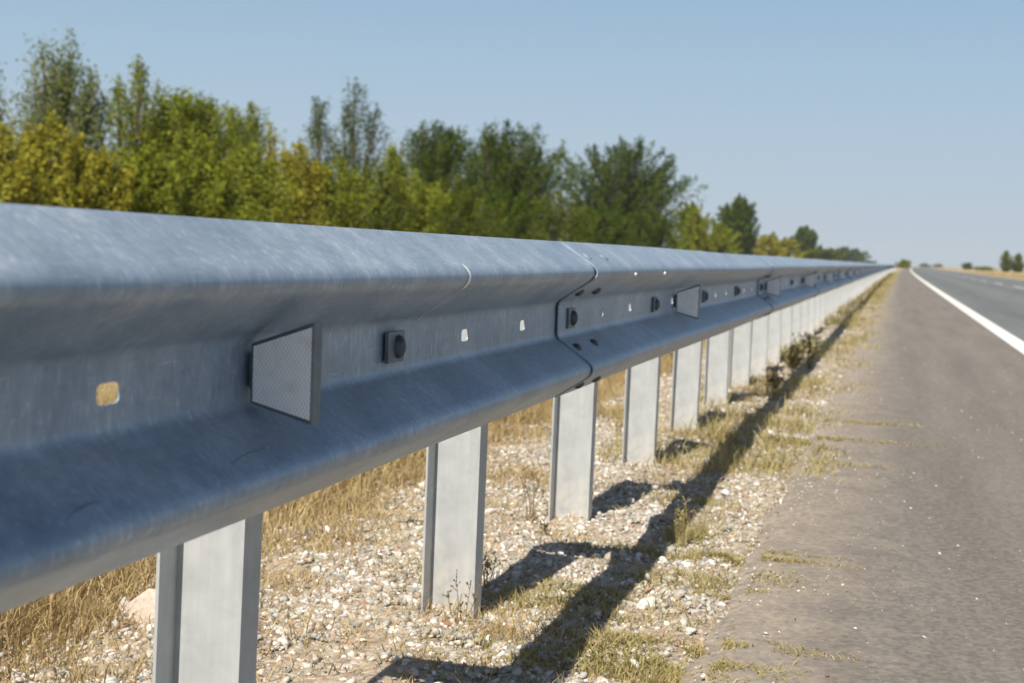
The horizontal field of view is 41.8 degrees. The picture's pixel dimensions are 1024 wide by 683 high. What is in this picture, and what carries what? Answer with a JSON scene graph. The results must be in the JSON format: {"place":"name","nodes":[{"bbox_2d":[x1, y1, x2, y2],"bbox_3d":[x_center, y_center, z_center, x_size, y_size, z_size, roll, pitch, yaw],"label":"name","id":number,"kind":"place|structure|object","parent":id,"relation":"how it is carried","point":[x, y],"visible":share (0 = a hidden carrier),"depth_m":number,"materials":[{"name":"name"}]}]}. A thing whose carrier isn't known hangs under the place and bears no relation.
{"place":"outdoors","nodes":[
{"label":"outdoors","id":0,"kind":"place"},
{"bbox_2d":[0,266,1023,682],"bbox_3d":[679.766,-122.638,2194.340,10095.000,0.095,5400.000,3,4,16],"label":"ground","id":1,"kind":"structure","parent":0,"point":[370,676],"depth_m":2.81,"materials":[{"name":"beige gravel"}]},
{"bbox_2d":[0,63,11,141],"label":"tree","id":2,"kind":"object","parent":1,"relation":"on","point":[1,114],"visible":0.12,"depth_m":41.03,"materials":[{"name":"green plant"}]},
{"bbox_2d":[0,120,64,205],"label":"shrub","id":3,"kind":"object","parent":1,"relation":"on","point":[15,178],"visible":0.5,"depth_m":31.54,"materials":[{"name":"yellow plant"}]},
{"bbox_2d":[8,108,115,210],"bbox_3d":[-11.827,-3.887,34.550,3.336,4.200,2.889,1,4,-14],"label":"shrub","id":4,"kind":"object","parent":1,"relation":"on","point":[67,156],"visible":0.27,"depth_m":34.08,"materials":[{"name":"green plant"}]},
{"bbox_2d":[0,25,132,202],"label":"tree","id":5,"kind":"object","parent":1,"relation":"on","point":[64,84],"visible":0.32,"depth_m":44.35,"materials":[{"name":"green plant"}]},
{"bbox_2d":[58,146,137,211],"bbox_3d":[-10.846,-3.433,34.879,2.249,3.318,1.818,0,4,-24],"label":"shrub","id":6,"kind":"object","parent":1,"relation":"on","point":[118,197],"visible":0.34,"depth_m":34.72,"materials":[{"name":"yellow plant"}]},
{"bbox_2d":[91,54,174,205],"bbox_3d":[-12.701,-6.101,45.236,3.661,7.103,2.837,-2,5,-45],"label":"tree","id":7,"kind":"object","parent":1,"relation":"on","point":[135,138],"visible":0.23,"depth_m":44.90,"materials":[{"name":"green plant"}]},
{"bbox_2d":[125,588,155,623],"bbox_3d":[-0.703,0.504,2.562,0.057,0.073,0.114,-1,5,-39],"label":"stone","id":8,"kind":"object","parent":1,"relation":"on","point":[144,603],"visible":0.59,"depth_m":2.54,"materials":[{"name":"beige stone"}]},
{"bbox_2d":[103,140,182,215],"bbox_3d":[-10.190,-3.714,36.845,2.267,3.663,2.185,1,4,-10],"label":"shrub","id":9,"kind":"object","parent":1,"relation":"on","point":[153,185],"visible":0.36,"depth_m":36.53,"materials":[{"name":"green plant"}]},
{"bbox_2d":[121,82,260,215],"bbox_3d":[-11.345,-5.773,46.556,5.154,6.377,4.944,1,4,-11],"label":"tree","id":10,"kind":"object","parent":1,"relation":"on","point":[183,116],"visible":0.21,"depth_m":46.07,"materials":[{"name":"green plant"}]},
{"bbox_2d":[155,130,269,220],"bbox_3d":[-8.899,-4.034,38.876,3.435,4.130,3.442,3,4,16],"label":"shrub","id":11,"kind":"object","parent":1,"relation":"on","point":[210,200],"visible":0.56,"depth_m":38.52,"materials":[{"name":"green plant"}]},
{"bbox_2d":[219,100,279,216],"bbox_3d":[-10.724,-6.255,52.708,2.869,6.528,3.640,5,5,33],"label":"tree","id":12,"kind":"object","parent":1,"relation":"on","point":[244,131],"visible":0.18,"depth_m":52.44,"materials":[{"name":"green plant"}]},
{"bbox_2d":[210,139,297,222],"bbox_3d":[-8.677,-4.499,43.941,3.116,4.383,2.442,-2,5,-43],"label":"shrub","id":13,"kind":"object","parent":1,"relation":"on","point":[260,184],"visible":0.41,"depth_m":43.98,"materials":[{"name":"green plant"}]},
{"bbox_2d":[257,671,267,676],"bbox_3d":[-0.423,0.563,2.269,0.018,0.015,0.018,4,4,24],"label":"stone","id":14,"kind":"object","parent":1,"relation":"on","point":[262,673],"visible":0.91,"depth_m":2.26,"materials":[{"name":"beige stone"}]},
{"bbox_2d":[255,120,287,221],"bbox_3d":[-10.341,-6.375,57.345,2.741,6.151,2.350,6,5,44],"label":"tree","id":15,"kind":"object","parent":1,"relation":"on","point":[269,150],"visible":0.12,"depth_m":57.08,"materials":[{"name":"green plant"}]},
{"bbox_2d":[271,625,288,634],"bbox_3d":[-0.430,0.544,2.510,0.041,0.019,0.056,11,-2,-42],"label":"stone","id":16,"kind":"object","parent":1,"relation":"on","point":[278,630],"visible":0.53,"depth_m":2.50,"materials":[{"name":"white stone"}]},
{"bbox_2d":[261,136,331,225],"bbox_3d":[-7.830,-5.024,48.495,2.595,4.875,2.560,3,4,16],"label":"shrub","id":17,"kind":"object","parent":1,"relation":"on","point":[307,187],"visible":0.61,"depth_m":48.31,"materials":[{"name":"green plant"}]},
{"bbox_2d":[302,96,340,223],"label":"tree","id":18,"kind":"object","parent":1,"relation":"on","point":[319,135],"visible":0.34,"depth_m":69.15,"materials":[{"name":"green plant"}]},
{"bbox_2d":[311,153,382,228],"bbox_3d":[-6.776,-5.061,52.126,3.871,4.540,2.703,3,4,16],"label":"shrub","id":19,"kind":"object","parent":1,"relation":"on","point":[340,208],"visible":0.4,"depth_m":51.80,"materials":[{"name":"green plant"}]},
{"bbox_2d":[323,76,408,227],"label":"tree","id":20,"kind":"object","parent":1,"relation":"on","point":[350,156],"visible":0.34,"depth_m":73.34,"materials":[{"name":"green plant"}]},
{"bbox_2d":[338,156,418,231],"bbox_3d":[-5.533,-5.386,56.315,3.470,4.716,3.360,2,4,-3],"label":"shrub","id":21,"kind":"object","parent":1,"relation":"on","point":[383,215],"visible":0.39,"depth_m":55.95,"materials":[{"name":"green plant"}]},
{"bbox_2d":[366,141,413,216],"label":"tree","id":22,"kind":"object","parent":1,"relation":"on","point":[390,156],"visible":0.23,"depth_m":71.07,"materials":[{"name":"green plant"}]},
{"bbox_2d":[386,168,451,233],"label":"shrub","id":23,"kind":"object","parent":1,"relation":"on","point":[424,206],"visible":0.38,"depth_m":59.94,"materials":[{"name":"green plant"}]},
{"bbox_2d":[370,119,494,235],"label":"tree","id":24,"kind":"object","parent":1,"relation":"on","point":[439,160],"visible":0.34,"depth_m":83.05,"materials":[{"name":"green plant"}]},
{"bbox_2d":[443,621,453,626],"bbox_3d":[-0.121,0.541,2.556,0.013,0.014,0.045,5,-2,30],"label":"stone","id":25,"kind":"object","parent":1,"relation":"on","point":[447,623],"visible":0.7,"depth_m":2.55,"materials":[{"name":"stone"}]},
{"bbox_2d":[0,203,897,682],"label":"guardrail","id":26,"kind":"object","parent":1,"relation":"on","point":[254,369],"visible":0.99,"depth_m":1.55,"materials":[{"name":"metal"}]},
{"bbox_2d":[442,570,480,623],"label":"weed","id":27,"kind":"object","parent":1,"relation":"on","point":[461,603],"visible":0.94,"depth_m":2.60,"materials":[{"name":"brown plant"}]},
{"bbox_2d":[414,175,509,236],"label":"shrub","id":28,"kind":"object","parent":1,"relation":"on","point":[466,218],"visible":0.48,"depth_m":65.78,"materials":[{"name":"green plant"}]},
{"bbox_2d":[482,551,500,587],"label":"weed","id":29,"kind":"object","parent":1,"relation":"on","point":[487,564],"visible":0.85,"depth_m":2.96,"materials":[{"name":"plant"}]},
{"bbox_2d":[458,187,561,240],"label":"shrub","id":30,"kind":"object","parent":1,"relation":"on","point":[521,208],"visible":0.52,"depth_m":74.25,"materials":[{"name":"green plant"}]},
{"bbox_2d":[0,271,1023,682],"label":"dry grass","id":31,"kind":"structure","parent":1,"relation":"on","point":[46,615],"depth_m":3.12,"materials":[{"name":"plant"}]},
{"bbox_2d":[451,117,582,239],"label":"tree","id":32,"kind":"object","parent":1,"relation":"on","point":[504,169],"visible":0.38,"depth_m":96.91,"materials":[{"name":"green plant"}]},
{"bbox_2d":[520,458,547,522],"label":"weed","id":33,"kind":"object","parent":1,"relation":"on","point":[525,486],"visible":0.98,"depth_m":3.66,"materials":[{"name":"brown plant"}]},
{"bbox_2d":[537,518,550,534],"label":"weed","id":34,"kind":"object","parent":1,"relation":"on","point":[545,527],"visible":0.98,"depth_m":3.47,"materials":[{"name":"beige plant"}]},
{"bbox_2d":[524,189,602,242],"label":"shrub","id":35,"kind":"object","parent":1,"relation":"on","point":[561,227],"visible":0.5,"depth_m":85.47,"materials":[{"name":"green plant"}]},
{"bbox_2d":[551,197,636,245],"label":"shrub","id":36,"kind":"object","parent":1,"relation":"on","point":[612,236],"visible":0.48,"depth_m":97.71,"materials":[{"name":"green plant"}]},
{"bbox_2d":[593,648,615,670],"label":"weed","id":37,"kind":"object","parent":1,"relation":"on","point":[600,660],"visible":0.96,"depth_m":2.37,"materials":[{"name":"plant"}]},
{"bbox_2d":[611,413,623,435],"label":"weed","id":38,"kind":"object","parent":1,"relation":"on","point":[620,425],"visible":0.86,"depth_m":5.37,"materials":[{"name":"plant"}]},
{"bbox_2d":[277,272,971,682],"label":"verge grass","id":39,"kind":"structure","parent":1,"relation":"on","point":[875,290],"depth_m":3.27,"materials":[{"name":"yellow plant"}]},
{"bbox_2d":[546,134,708,247],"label":"tree","id":40,"kind":"object","parent":1,"relation":"on","point":[631,192],"visible":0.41,"depth_m":135.01,"materials":[{"name":"green plant"}]},
{"bbox_2d":[636,596,662,609],"bbox_3d":[0.284,0.545,2.783,0.034,0.026,0.069,5,5,39],"label":"stone","id":41,"kind":"object","parent":1,"relation":"on","point":[644,602],"visible":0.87,"depth_m":2.78,"materials":[{"name":"white stone"}]},
{"bbox_2d":[618,207,688,249],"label":"shrub","id":42,"kind":"object","parent":1,"relation":"on","point":[654,226],"visible":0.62,"depth_m":123.40,"materials":[{"name":"green plant"}]},
{"bbox_2d":[674,493,699,547],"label":"weed","id":43,"kind":"object","parent":1,"relation":"on","point":[676,523],"visible":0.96,"depth_m":3.37,"materials":[{"name":"plant"}]},
{"bbox_2d":[665,201,712,251],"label":"tree","id":44,"kind":"object","parent":1,"relation":"on","point":[694,217],"visible":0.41,"depth_m":180.12,"materials":[{"name":"green plant"}]},
{"bbox_2d":[684,627,696,632],"bbox_3d":[0.351,0.567,2.629,0.022,0.014,0.031,2,-8,-37],"label":"stone","id":45,"kind":"object","parent":1,"relation":"on","point":[686,629],"visible":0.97,"depth_m":2.62,"materials":[{"name":"white stone"}]},
{"bbox_2d":[679,220,743,253],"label":"shrub","id":46,"kind":"object","parent":1,"relation":"on","point":[719,240],"visible":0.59,"depth_m":172.16,"materials":[{"name":"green plant"}]},
{"bbox_2d":[712,192,760,254],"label":"tree","id":47,"kind":"object","parent":1,"relation":"on","point":[739,215],"visible":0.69,"depth_m":239.88,"materials":[{"name":"green plant"}]},
{"bbox_2d":[762,363,783,393],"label":"weed","id":48,"kind":"object","parent":1,"relation":"on","point":[771,378],"visible":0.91,"depth_m":7.23,"materials":[{"name":"plant"}]},
{"bbox_2d":[750,232,812,257],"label":"shrub","id":49,"kind":"object","parent":1,"relation":"on","point":[773,244],"visible":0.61,"depth_m":266.05,"materials":[{"name":"yellow plant"}]},
{"bbox_2d":[779,343,807,375],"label":"weed","id":50,"kind":"object","parent":1,"relation":"on","point":[794,360],"visible":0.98,"depth_m":8.44,"materials":[{"name":"green plant"}]},
{"bbox_2d":[790,225,818,258],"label":"tree","id":51,"kind":"object","parent":1,"relation":"on","point":[806,236],"visible":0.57,"depth_m":412.53,"materials":[{"name":"green plant"}]},
{"bbox_2d":[792,331,827,368],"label":"weed","id":52,"kind":"object","parent":1,"relation":"on","point":[808,337],"visible":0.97,"depth_m":9.11,"materials":[{"name":"green plant"}]},
{"bbox_2d":[812,244,848,260],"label":"shrub","id":53,"kind":"object","parent":1,"relation":"on","point":[831,254],"visible":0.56,"depth_m":449.81,"materials":[{"name":"green plant"}]},
{"bbox_2d":[830,246,877,262],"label":"tree","id":54,"kind":"object","parent":1,"relation":"on","point":[854,255],"visible":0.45,"depth_m":743.14,"materials":[{"name":"green plant"}]},
{"bbox_2d":[895,259,911,267],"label":"shrub","id":55,"kind":"object","parent":1,"relation":"on","point":[903,263],"visible":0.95,"depth_m":328.95,"materials":[{"name":"green plant"}]},
{"bbox_2d":[918,263,930,266],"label":"tree","id":56,"kind":"object","parent":1,"relation":"on","point":[924,265],"visible":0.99,"depth_m":1296.06,"materials":[{"name":"green plant"}]},
{"bbox_2d":[960,262,976,269],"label":"shrub","id":57,"kind":"object","parent":1,"relation":"on","point":[968,266],"visible":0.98,"depth_m":558.40,"materials":[{"name":"green plant"}]},
{"bbox_2d":[973,266,998,270],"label":"shrub","id":58,"kind":"object","parent":1,"relation":"on","point":[984,268],"visible":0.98,"depth_m":418.36,"materials":[{"name":"green plant"}]},
{"bbox_2d":[998,250,1015,271],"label":"tree","id":59,"kind":"object","parent":1,"relation":"on","point":[1006,264],"visible":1,"depth_m":358.88,"materials":[{"name":"green plant"}]},
{"bbox_2d":[1011,253,1023,271],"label":"tree","id":60,"kind":"object","parent":1,"relation":"on","point":[1019,265],"visible":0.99,"depth_m":358.81,"materials":[{"name":"green plant"}]},
{"bbox_2d":[0,0,1023,269],"label":"sky","id":61,"kind":"structure","parent":0,"point":[891,130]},
{"bbox_2d":[678,267,1023,682],"bbox_3d":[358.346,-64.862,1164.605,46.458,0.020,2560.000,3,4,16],"label":"road shoulder","id":62,"kind":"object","parent":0,"point":[952,346],"visible":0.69,"depth_m":3.60},
{"bbox_2d":[694,348,1023,682],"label":"pebbles","id":63,"kind":"object","parent":62,"relation":"on","point":[766,633],"visible":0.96,"depth_m":3.71,"materials":[{"name":"stone"}]},
{"bbox_2d":[911,267,1023,341],"bbox_3d":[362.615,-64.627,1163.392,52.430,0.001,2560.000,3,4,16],"label":"road","id":64,"kind":"structure","parent":0,"point":[992,300],"depth_m":38.01,"materials":[{"name":"grey asphalt"}]},
{"bbox_2d":[910,268,1023,353],"bbox_3d":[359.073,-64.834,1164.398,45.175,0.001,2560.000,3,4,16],"label":"edge line","id":65,"kind":"object","parent":64,"relation":"on","point":[1012,340],"visible":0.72,"depth_m":17.18,"materials":[{"name":"paint"}]}
]}

